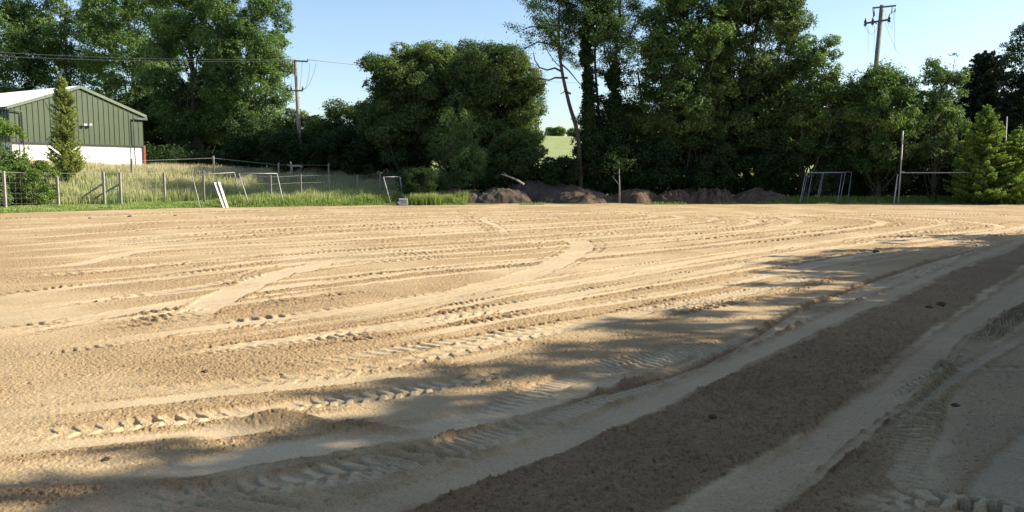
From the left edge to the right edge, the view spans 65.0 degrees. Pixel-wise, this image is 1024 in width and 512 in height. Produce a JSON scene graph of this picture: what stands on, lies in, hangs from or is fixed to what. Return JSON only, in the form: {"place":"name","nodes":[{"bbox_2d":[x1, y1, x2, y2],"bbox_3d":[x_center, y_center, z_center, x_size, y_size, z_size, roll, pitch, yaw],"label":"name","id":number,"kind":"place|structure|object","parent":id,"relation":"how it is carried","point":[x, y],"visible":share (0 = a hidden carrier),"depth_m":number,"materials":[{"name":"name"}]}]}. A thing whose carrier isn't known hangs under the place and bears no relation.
{"place":"outdoors","nodes":[
{"label":"outdoors","id":0,"kind":"place"},
{"bbox_2d":[0,189,470,213],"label":"edge grass","id":1,"kind":"structure","parent":0,"point":[261,200],"depth_m":53.03,"materials":[{"name":"green plant"}]},
{"bbox_2d":[20,136,970,212],"bbox_3d":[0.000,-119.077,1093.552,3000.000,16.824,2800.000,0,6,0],"label":"ground","id":2,"kind":"structure","parent":0,"point":[557,146],"depth_m":180.79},
{"bbox_2d":[0,166,20,204],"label":"bush","id":3,"kind":"object","parent":2,"relation":"on","point":[9,194],"visible":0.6,"depth_m":48.22,"materials":[{"name":"green plant"}]},
{"bbox_2d":[0,117,35,186],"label":"bush","id":4,"kind":"object","parent":2,"relation":"on","point":[8,129],"visible":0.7,"depth_m":51.54,"materials":[{"name":"green plant"}]},
{"bbox_2d":[0,0,52,92],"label":"tree","id":5,"kind":"object","parent":2,"relation":"on","point":[14,33],"visible":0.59,"depth_m":92.52,"materials":[{"name":"green plant"}]},
{"bbox_2d":[3,159,62,204],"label":"bush","id":6,"kind":"object","parent":2,"relation":"on","point":[40,188],"visible":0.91,"depth_m":49.43,"materials":[{"name":"green leaf"},{"name":"bark"}]},
{"bbox_2d":[11,0,117,96],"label":"tree","id":7,"kind":"object","parent":2,"relation":"on","point":[50,33],"visible":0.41,"depth_m":95.06,"materials":[{"name":"green plant"}]},
{"bbox_2d":[42,76,89,183],"bbox_3d":[-31.432,-8.658,56.385,3.145,7.893,3.179,0,6,0],"label":"cypress tree","id":8,"kind":"object","parent":2,"relation":"on","point":[68,165],"visible":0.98,"depth_m":56.06,"materials":[{"name":"green plant"}]},
{"bbox_2d":[0,86,147,165],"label":"shed","id":9,"kind":"structure","parent":2,"relation":"on","point":[109,131],"depth_m":69.80,"materials":[{"name":"metal"}]},
{"bbox_2d":[1,171,165,206],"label":"wire fence","id":10,"kind":"object","parent":2,"relation":"on","point":[102,185],"visible":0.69,"depth_m":52.32,"materials":[{"name":"metal"}]},
{"bbox_2d":[106,173,117,203],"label":"gate","id":11,"kind":"structure","parent":10,"relation":"attached to","point":[109,189],"depth_m":52.62,"materials":[{"name":"metal"}]},
{"bbox_2d":[69,0,184,134],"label":"tree","id":12,"kind":"object","parent":2,"relation":"on","point":[112,35],"visible":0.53,"depth_m":90.33,"materials":[{"name":"green plant"}]},
{"bbox_2d":[130,101,176,164],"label":"hedge tree","id":13,"kind":"object","parent":2,"relation":"on","point":[135,108],"visible":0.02,"depth_m":92.42,"materials":[{"name":"green plant"}]},
{"bbox_2d":[133,89,194,163],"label":"tree","id":14,"kind":"object","parent":2,"relation":"on","point":[148,124],"visible":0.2,"depth_m":87.69,"materials":[{"name":"green plant"}]},
{"bbox_2d":[133,0,241,163],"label":"tree","id":15,"kind":"object","parent":2,"relation":"on","point":[191,97],"visible":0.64,"depth_m":83.28,"materials":[{"name":"green plant"}]},
{"bbox_2d":[77,156,329,175],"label":"rail fence","id":16,"kind":"object","parent":2,"relation":"on","point":[131,164],"visible":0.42,"depth_m":65.48,"materials":[{"name":"wood"}]},
{"bbox_2d":[179,118,227,159],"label":"hedge tree","id":17,"kind":"object","parent":2,"relation":"on","point":[218,147],"visible":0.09,"depth_m":90.23,"materials":[{"name":"green plant"}]},
{"bbox_2d":[192,172,242,205],"bbox_3d":[-19.139,-4.315,52.380,2.802,2.306,1.895,-4,7,-34],"label":"goal frame","id":18,"kind":"object","parent":2,"relation":"on","point":[214,173],"visible":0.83,"depth_m":52.77,"materials":[{"name":"white paint"}]},
{"bbox_2d":[214,182,224,207],"bbox_3d":[-18.815,-3.868,51.777,0.140,1.712,1.783,-5,7,-37],"label":"white board","id":19,"kind":"object","parent":2,"relation":"on","point":[219,194],"visible":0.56,"depth_m":51.80,"materials":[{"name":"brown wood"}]},
{"bbox_2d":[218,182,228,207],"bbox_3d":[-18.575,-3.876,51.776,0.140,1.771,1.758,-4,7,-36],"label":"white board","id":20,"kind":"object","parent":2,"relation":"on","point":[222,192],"visible":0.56,"depth_m":51.79,"materials":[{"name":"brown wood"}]},
{"bbox_2d":[0,157,463,205],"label":"meadow grass","id":21,"kind":"structure","parent":2,"relation":"on","point":[180,186],"depth_m":61.31,"materials":[{"name":"green plant"}]},
{"bbox_2d":[190,0,299,151],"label":"tree","id":22,"kind":"object","parent":2,"relation":"on","point":[235,99],"visible":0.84,"depth_m":81.13,"materials":[{"name":"green plant"}]},
{"bbox_2d":[217,109,278,167],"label":"hedge tree","id":23,"kind":"object","parent":2,"relation":"on","point":[264,121],"visible":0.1,"depth_m":79.72,"materials":[{"name":"green plant"}]},
{"bbox_2d":[222,120,277,168],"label":"bush","id":24,"kind":"object","parent":2,"relation":"on","point":[246,139],"visible":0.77,"depth_m":75.89,"materials":[{"name":"green plant"}]},
{"bbox_2d":[238,173,282,200],"bbox_3d":[-16.713,-4.413,53.632,2.534,2.236,1.928,-3,7,-30],"label":"goal frame","id":25,"kind":"object","parent":2,"relation":"on","point":[260,173],"visible":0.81,"depth_m":53.86,"materials":[{"name":"white paint"}]},
{"bbox_2d":[144,140,432,173],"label":"undergrowth","id":26,"kind":"object","parent":2,"relation":"on","point":[182,153],"visible":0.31,"depth_m":76.75,"materials":[{"name":"green plant"}]},
{"bbox_2d":[270,108,308,153],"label":"bush","id":27,"kind":"object","parent":2,"relation":"on","point":[288,123],"visible":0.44,"depth_m":74.32,"materials":[{"name":"green plant"}]},
{"bbox_2d":[255,129,325,173],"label":"bush","id":28,"kind":"object","parent":2,"relation":"on","point":[284,140],"visible":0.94,"depth_m":70.54,"materials":[{"name":"green plant"}]},
{"bbox_2d":[287,162,302,182],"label":"fence post","id":29,"kind":"object","parent":2,"relation":"on","point":[291,171],"visible":0.92,"depth_m":65.57,"materials":[{"name":"wood"}]},
{"bbox_2d":[286,59,315,172],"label":"utility pole","id":30,"kind":"object","parent":2,"relation":"on","point":[296,90],"visible":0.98,"depth_m":70.77,"materials":[{"name":"wood"}]},
{"bbox_2d":[0,52,293,59],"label":"power cable","id":31,"kind":"object","parent":30,"relation":"attached to","point":[151,58],"visible":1,"depth_m":67.64,"materials":[{"name":"black rubber"}]},
{"bbox_2d":[2,56,293,61],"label":"power cable","id":32,"kind":"object","parent":30,"relation":"attached to","point":[163,61],"visible":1,"depth_m":67.83,"materials":[{"name":"black rubber"}]},
{"bbox_2d":[313,60,571,82],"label":"power cable","id":33,"kind":"object","parent":30,"relation":"attached to","point":[353,64],"visible":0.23,"depth_m":73.26,"materials":[{"name":"black rubber"}]},
{"bbox_2d":[202,171,405,201],"bbox_3d":[-14.521,-4.887,58.349,15.373,2.574,1.219,-5,8,-40],"label":"post fence","id":34,"kind":"object","parent":2,"relation":"on","point":[270,180],"visible":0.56,"depth_m":57.74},
{"bbox_2d":[301,116,350,169],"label":"hedge tree","id":35,"kind":"object","parent":2,"relation":"on","point":[329,130],"visible":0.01,"depth_m":78.42,"materials":[{"name":"green plant"}]},
{"bbox_2d":[303,96,360,171],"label":"bush","id":36,"kind":"object","parent":2,"relation":"on","point":[318,126],"visible":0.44,"depth_m":73.14,"materials":[{"name":"green plant"}]},
{"bbox_2d":[316,124,388,176],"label":"bush","id":37,"kind":"object","parent":2,"relation":"on","point":[357,157],"visible":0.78,"depth_m":69.17,"materials":[{"name":"green plant"}]},
{"bbox_2d":[342,92,431,171],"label":"hedge tree","id":38,"kind":"object","parent":2,"relation":"on","point":[353,117],"visible":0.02,"depth_m":75.42,"materials":[{"name":"green plant"}]},
{"bbox_2d":[383,176,403,202],"bbox_3d":[-8.246,-4.602,56.607,1.296,1.991,1.079,-5,7,-38],"label":"goal frame","id":39,"kind":"object","parent":2,"relation":"on","point":[386,186],"visible":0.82,"depth_m":56.64,"materials":[{"name":"white paint"}]},
{"bbox_2d":[352,41,458,178],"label":"oak tree","id":40,"kind":"object","parent":2,"relation":"on","point":[393,117],"visible":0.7,"depth_m":67.15,"materials":[{"name":"green plant"}]},
{"bbox_2d":[399,166,438,196],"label":"bush","id":41,"kind":"object","parent":2,"relation":"on","point":[416,181],"visible":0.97,"depth_m":56.87,"materials":[{"name":"green plant"}]},
{"bbox_2d":[442,193,455,203],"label":"grass clump","id":42,"kind":"object","parent":2,"relation":"on","point":[449,198],"visible":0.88,"depth_m":56.18,"materials":[{"name":"green plant"}]},
{"bbox_2d":[398,36,503,171],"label":"oak tree","id":43,"kind":"object","parent":2,"relation":"on","point":[456,50],"visible":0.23,"depth_m":67.59,"materials":[{"name":"green plant"}]},
{"bbox_2d":[425,106,489,190],"bbox_3d":[-4.060,-7.600,60.287,4.971,7.572,3.366,0,6,0],"label":"willow bush","id":44,"kind":"object","parent":2,"relation":"on","point":[448,122],"visible":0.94,"depth_m":59.98,"materials":[{"name":"green plant"}]},
{"bbox_2d":[443,188,480,202],"bbox_3d":[-3.619,-4.466,59.757,5.486,1.184,5.130,0,6,0],"label":"soil heap","id":45,"kind":"object","parent":2,"relation":"on","point":[473,196],"visible":0.27,"depth_m":58.82,"materials":[{"name":"brown soil"}]},
{"bbox_2d":[437,38,549,190],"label":"oak tree","id":46,"kind":"object","parent":2,"relation":"on","point":[517,90],"visible":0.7,"depth_m":65.59,"materials":[{"name":"green plant"}]},
{"bbox_2d":[476,187,533,203],"bbox_3d":[-0.624,-4.472,59.455,6.753,1.235,4.860,0,6,0],"label":"soil heap","id":47,"kind":"object","parent":2,"relation":"on","point":[501,195],"visible":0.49,"depth_m":58.26,"materials":[{"name":"brown soil"}]},
{"bbox_2d":[480,125,548,187],"bbox_3d":[0.154,-7.316,63.629,5.503,5.987,5.732,0,6,0],"label":"bush","id":48,"kind":"object","parent":2,"relation":"on","point":[519,162],"visible":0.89,"depth_m":62.35,"materials":[{"name":"green plant"}]},
{"bbox_2d":[506,180,586,200],"bbox_3d":[2.868,-5.018,62.013,11.282,1.683,5.940,0,6,0],"label":"soil heap","id":49,"kind":"object","parent":2,"relation":"on","point":[534,190],"visible":0.2,"depth_m":61.09,"materials":[{"name":"soil"}]},
{"bbox_2d":[501,172,523,184],"bbox_3d":[0.061,-5.709,59.156,1.772,0.998,0.187,2,6,15],"label":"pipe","id":50,"kind":"object","parent":49,"relation":"on","point":[517,180],"visible":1,"depth_m":59.11,"materials":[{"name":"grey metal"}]},
{"bbox_2d":[502,0,605,187],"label":"ash tree","id":51,"kind":"object","parent":2,"relation":"on","point":[556,27],"visible":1,"depth_m":60.33,"materials":[{"name":"green plant"}]},
{"bbox_2d":[545,126,566,135],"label":"bush","id":52,"kind":"object","parent":2,"relation":"on","point":[555,131],"visible":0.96,"depth_m":265.22,"materials":[{"name":"green plant"}]},
{"bbox_2d":[531,155,582,185],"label":"bush","id":53,"kind":"object","parent":2,"relation":"on","point":[553,171],"visible":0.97,"depth_m":61.13,"materials":[{"name":"green plant"}]},
{"bbox_2d":[533,186,613,203],"bbox_3d":[4.873,-4.545,59.749,8.088,1.289,4.860,0,6,0],"label":"soil heap","id":54,"kind":"object","parent":2,"relation":"on","point":[579,195],"visible":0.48,"depth_m":58.99,"materials":[{"name":"soil"}]},
{"bbox_2d":[565,127,581,135],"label":"bush","id":55,"kind":"object","parent":2,"relation":"on","point":[570,132],"visible":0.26,"depth_m":269.84,"materials":[{"name":"green plant"}]},
{"bbox_2d":[525,0,632,190],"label":"ash tree","id":56,"kind":"object","parent":2,"relation":"on","point":[588,82],"visible":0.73,"depth_m":61.56,"materials":[{"name":"green plant"}]},
{"bbox_2d":[546,0,634,191],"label":"ash tree","id":57,"kind":"object","parent":2,"relation":"on","point":[599,71],"visible":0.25,"depth_m":63.94,"materials":[{"name":"green plant"}]},
{"bbox_2d":[570,123,630,193],"bbox_3d":[6.870,-7.199,62.579,5.115,6.208,4.725,0,6,0],"label":"bush","id":58,"kind":"object","parent":2,"relation":"on","point":[610,143],"visible":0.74,"depth_m":61.56,"materials":[{"name":"green plant"}]},
{"bbox_2d":[570,92,636,193],"bbox_3d":[7.318,-8.837,64.364,5.578,8.898,5.630,0,6,0],"label":"tree","id":59,"kind":"object","parent":2,"relation":"on","point":[602,117],"visible":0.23,"depth_m":63.45,"materials":[{"name":"green plant"}]},
{"bbox_2d":[601,146,636,202],"bbox_3d":[7.631,-5.840,58.183,2.453,4.255,2.165,3,7,30],"label":"sapling","id":60,"kind":"object","parent":2,"relation":"on","point":[617,162],"visible":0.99,"depth_m":58.18,"materials":[{"name":"green plant"}]},
{"bbox_2d":[577,0,665,195],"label":"ash tree","id":61,"kind":"object","parent":2,"relation":"on","point":[613,76],"visible":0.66,"depth_m":62.10,"materials":[{"name":"green plant"}]},
{"bbox_2d":[612,188,658,202],"bbox_3d":[9.219,-4.456,59.859,5.439,1.154,4.590,0,6,0],"label":"soil heap","id":62,"kind":"object","parent":2,"relation":"on","point":[635,195],"visible":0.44,"depth_m":58.88,"materials":[{"name":"brown soil"}]},
{"bbox_2d":[618,35,663,164],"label":"tree","id":63,"kind":"object","parent":2,"relation":"on","point":[629,100],"visible":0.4,"depth_m":65.15,"materials":[{"name":"green plant"}]},
{"bbox_2d":[620,100,671,164],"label":"hedge tree","id":64,"kind":"object","parent":2,"relation":"on","point":[628,118],"visible":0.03,"depth_m":71.61,"materials":[{"name":"green plant"}]},
{"bbox_2d":[615,136,681,194],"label":"bush","id":65,"kind":"object","parent":2,"relation":"on","point":[656,166],"visible":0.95,"depth_m":61.30,"materials":[{"name":"green plant"}]},
{"bbox_2d":[520,201,780,204],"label":"weed tufts","id":66,"kind":"object","parent":2,"relation":"on","point":[654,203],"visible":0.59,"depth_m":56.73,"materials":[{"name":"green plant"}]},
{"bbox_2d":[652,189,697,203],"bbox_3d":[12.111,-4.418,59.461,5.515,1.133,4.320,0,6,0],"label":"soil heap","id":67,"kind":"object","parent":2,"relation":"on","point":[676,195],"visible":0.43,"depth_m":58.45,"materials":[{"name":"soil"}]},
{"bbox_2d":[629,0,746,189],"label":"tree","id":68,"kind":"object","parent":2,"relation":"on","point":[685,94],"visible":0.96,"depth_m":60.93,"materials":[{"name":"green plant"}]},
{"bbox_2d":[683,188,697,194],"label":"soil heap","id":69,"kind":"object","parent":2,"relation":"on","point":[689,191],"visible":0.08,"depth_m":61.12,"materials":[{"name":"brown soil"}]},
{"bbox_2d":[670,77,740,180],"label":"hedge tree","id":70,"kind":"object","parent":2,"relation":"on","point":[707,149],"depth_m":73.40,"materials":[{"name":"green plant"}]},
{"bbox_2d":[670,128,741,190],"bbox_3d":[14.958,-6.983,61.995,5.780,5.894,4.952,0,6,0],"label":"bush","id":71,"kind":"object","parent":2,"relation":"on","point":[702,175],"visible":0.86,"depth_m":60.95,"materials":[{"name":"green plant"}]},
{"bbox_2d":[395,166,1023,198],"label":"undergrowth","id":72,"kind":"object","parent":2,"relation":"on","point":[787,187],"visible":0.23,"depth_m":62.57,"materials":[{"name":"green plant"}]},
{"bbox_2d":[693,187,735,202],"bbox_3d":[14.817,-4.470,59.455,4.952,1.245,4.320,0,6,0],"label":"soil heap","id":73,"kind":"object","parent":2,"relation":"on","point":[711,195],"visible":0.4,"depth_m":58.51,"materials":[{"name":"soil"}]},
{"bbox_2d":[703,0,818,187],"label":"tree","id":74,"kind":"object","parent":2,"relation":"on","point":[752,111],"visible":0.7,"depth_m":61.47,"materials":[{"name":"green plant"}]},
{"bbox_2d":[732,187,791,202],"bbox_3d":[18.437,-4.516,59.853,7.025,1.205,4.860,0,6,0],"label":"soil heap","id":75,"kind":"object","parent":2,"relation":"on","point":[755,194],"visible":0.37,"depth_m":58.76,"materials":[{"name":"soil"}]},
{"bbox_2d":[726,126,806,190],"bbox_3d":[19.486,-7.046,61.973,6.076,5.962,5.884,0,6,0],"label":"bush","id":76,"kind":"object","parent":2,"relation":"on","point":[767,167],"visible":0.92,"depth_m":60.70,"materials":[{"name":"green plant"}]},
{"bbox_2d":[761,81,832,180],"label":"hedge tree","id":77,"kind":"object","parent":2,"relation":"on","point":[796,140],"depth_m":73.74,"materials":[{"name":"green plant"}]},
{"bbox_2d":[779,32,847,196],"bbox_3d":[22.746,-10.408,61.008,4.860,13.134,4.627,0,6,0],"label":"tree","id":78,"kind":"object","parent":2,"relation":"on","point":[826,89],"visible":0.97,"depth_m":59.97,"materials":[{"name":"green plant"}]},
{"bbox_2d":[799,172,841,203],"bbox_3d":[22.252,-4.879,57.906,3.397,2.287,1.048,0,6,0],"label":"metal goal","id":79,"kind":"object","parent":2,"relation":"on","point":[821,183],"visible":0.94,"depth_m":57.98,"materials":[{"name":"metal"}]},
{"bbox_2d":[801,172,845,200],"bbox_3d":[22.551,-4.930,58.252,3.580,2.299,1.048,0,6,0],"label":"metal goal","id":80,"kind":"object","parent":2,"relation":"on","point":[821,184],"visible":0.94,"depth_m":58.36,"materials":[{"name":"grey metal"}]},
{"bbox_2d":[797,126,858,196],"bbox_3d":[24.032,-6.923,61.569,5.105,5.912,4.841,2,6,21],"label":"bush","id":81,"kind":"object","parent":2,"relation":"on","point":[838,162],"visible":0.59,"depth_m":60.44,"materials":[{"name":"green plant"}]},
{"bbox_2d":[808,172,851,201],"bbox_3d":[23.142,-4.976,58.599,3.606,2.319,1.049,0,6,0],"label":"metal goal","id":82,"kind":"object","parent":2,"relation":"on","point":[849,185],"visible":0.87,"depth_m":58.65,"materials":[{"name":"grey metal"}]},
{"bbox_2d":[825,79,894,183],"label":"hedge tree","id":83,"kind":"object","parent":2,"relation":"on","point":[862,137],"visible":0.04,"depth_m":71.25,"materials":[{"name":"green plant"}]},
{"bbox_2d":[861,5,897,196],"bbox_3d":[29.524,-12.241,64.986,2.935,15.722,0.657,0,6,0],"label":"utility pole","id":84,"kind":"object","parent":2,"relation":"on","point":[880,20],"visible":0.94,"depth_m":64.22,"materials":[{"name":"wood"}]},
{"bbox_2d":[833,55,931,198],"bbox_3d":[27.478,-9.203,59.547,6.926,10.970,6.849,0,6,0],"label":"tree","id":85,"kind":"object","parent":2,"relation":"on","point":[875,94],"visible":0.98,"depth_m":58.27,"materials":[{"name":"green plant"}]},
{"bbox_2d":[852,135,926,196],"bbox_3d":[28.624,-6.674,61.006,5.489,5.640,5.615,0,6,0],"label":"bush","id":86,"kind":"object","parent":2,"relation":"on","point":[909,166],"visible":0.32,"depth_m":59.89,"materials":[{"name":"green plant"}]},
{"bbox_2d":[906,86,965,170],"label":"hedge tree","id":87,"kind":"object","parent":2,"relation":"on","point":[928,108],"visible":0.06,"depth_m":70.55,"materials":[{"name":"green plant"}]},
{"bbox_2d":[908,53,974,200],"bbox_3d":[31.388,-9.246,59.169,4.510,11.106,4.122,0,6,0],"label":"tree","id":88,"kind":"object","parent":2,"relation":"on","point":[937,75],"visible":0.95,"depth_m":58.52,"materials":[{"name":"green plant"}]},
{"bbox_2d":[913,131,976,196],"bbox_3d":[32.835,-6.668,61.243,6.230,5.517,5.344,0,6,0],"label":"bush","id":89,"kind":"object","parent":2,"relation":"on","point":[920,180],"visible":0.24,"depth_m":60.57,"materials":[{"name":"green plant"}]},
{"bbox_2d":[893,117,1006,203],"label":"goalposts","id":90,"kind":"object","parent":2,"relation":"on","point":[925,172],"visible":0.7,"depth_m":56.66,"materials":[{"name":"white metal"}]},
{"bbox_2d":[943,49,1018,170],"bbox_3d":[38.048,-10.590,65.300,5.924,12.029,6.113,-2,6,-22],"label":"conifer","id":91,"kind":"object","parent":2,"relation":"on","point":[986,83],"visible":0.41,"depth_m":64.02,"materials":[{"name":"green plant"}]},
{"bbox_2d":[943,104,1021,203],"bbox_3d":[33.413,-7.088,56.977,5.157,7.310,4.958,-4,7,-34],"label":"conifer","id":92,"kind":"object","parent":2,"relation":"on","point":[982,176],"visible":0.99,"depth_m":56.45,"materials":[{"name":"green plant"}]},
{"bbox_2d":[989,126,1023,203],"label":"conifer","id":93,"kind":"object","parent":2,"relation":"on","point":[1018,148],"visible":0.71,"depth_m":56.44,"materials":[{"name":"green plant"}]},
{"bbox_2d":[997,22,1023,152],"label":"tree","id":94,"kind":"object","parent":2,"relation":"on","point":[1016,78],"visible":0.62,"depth_m":65.84,"materials":[{"name":"green plant"}]},
{"bbox_2d":[0,203,1023,511],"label":"sand field","id":95,"kind":"structure","parent":0,"point":[564,357],"depth_m":9.54,"materials":[{"name":"beige sand"}]},
{"bbox_2d":[396,198,407,204],"bbox_3d":[-7.449,-3.691,54.546,0.780,0.470,0.450,-1,6,-7],"label":"plastic box","id":96,"kind":"object","parent":95,"relation":"on","point":[398,202],"visible":1,"depth_m":54.34,"materials":[{"name":"white paint"}]},
{"bbox_2d":[401,192,429,205],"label":"grass clump","id":97,"kind":"object","parent":95,"relation":"on","point":[416,199],"visible":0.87,"depth_m":55.02,"materials":[{"name":"green plant"}]},
{"bbox_2d":[420,192,447,204],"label":"grass clump","id":98,"kind":"object","parent":95,"relation":"on","point":[435,200],"visible":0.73,"depth_m":55.28,"materials":[{"name":"green plant"}]},
{"bbox_2d":[708,414,716,418],"bbox_3d":[1.801,1.441,7.218,0.067,0.040,0.073,0,6,0],"label":"soil clod","id":99,"kind":"object","parent":95,"relation":"on","point":[711,416],"visible":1,"depth_m":7.20,"materials":[{"name":"soil"}]},
{"bbox_2d":[936,302,945,305],"bbox_3d":[7.165,0.802,13.410,0.128,0.074,0.143,0,6,0],"label":"soil clod","id":100,"kind":"object","parent":95,"relation":"on","point":[941,303],"visible":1,"depth_m":13.37,"materials":[{"name":"soil"}]},
{"bbox_2d":[951,403,960,406],"bbox_3d":[4.203,1.415,7.618,0.079,0.049,0.084,6,8,44],"label":"soil clod","id":101,"kind":"object","parent":95,"relation":"on","point":[955,404],"visible":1,"depth_m":7.60,"materials":[{"name":"brown soil"}]},
{"bbox_2d":[0,0,1023,135],"label":"sky","id":102,"kind":"structure","parent":0,"point":[338,31],"materials":[{"name":"blue"}]},
{"bbox_2d":[775,195,1023,203],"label":"shaded grass","id":103,"kind":"structure","parent":0,"point":[875,200],"depth_m":58.58,"materials":[{"name":"green plant"}]}
]}

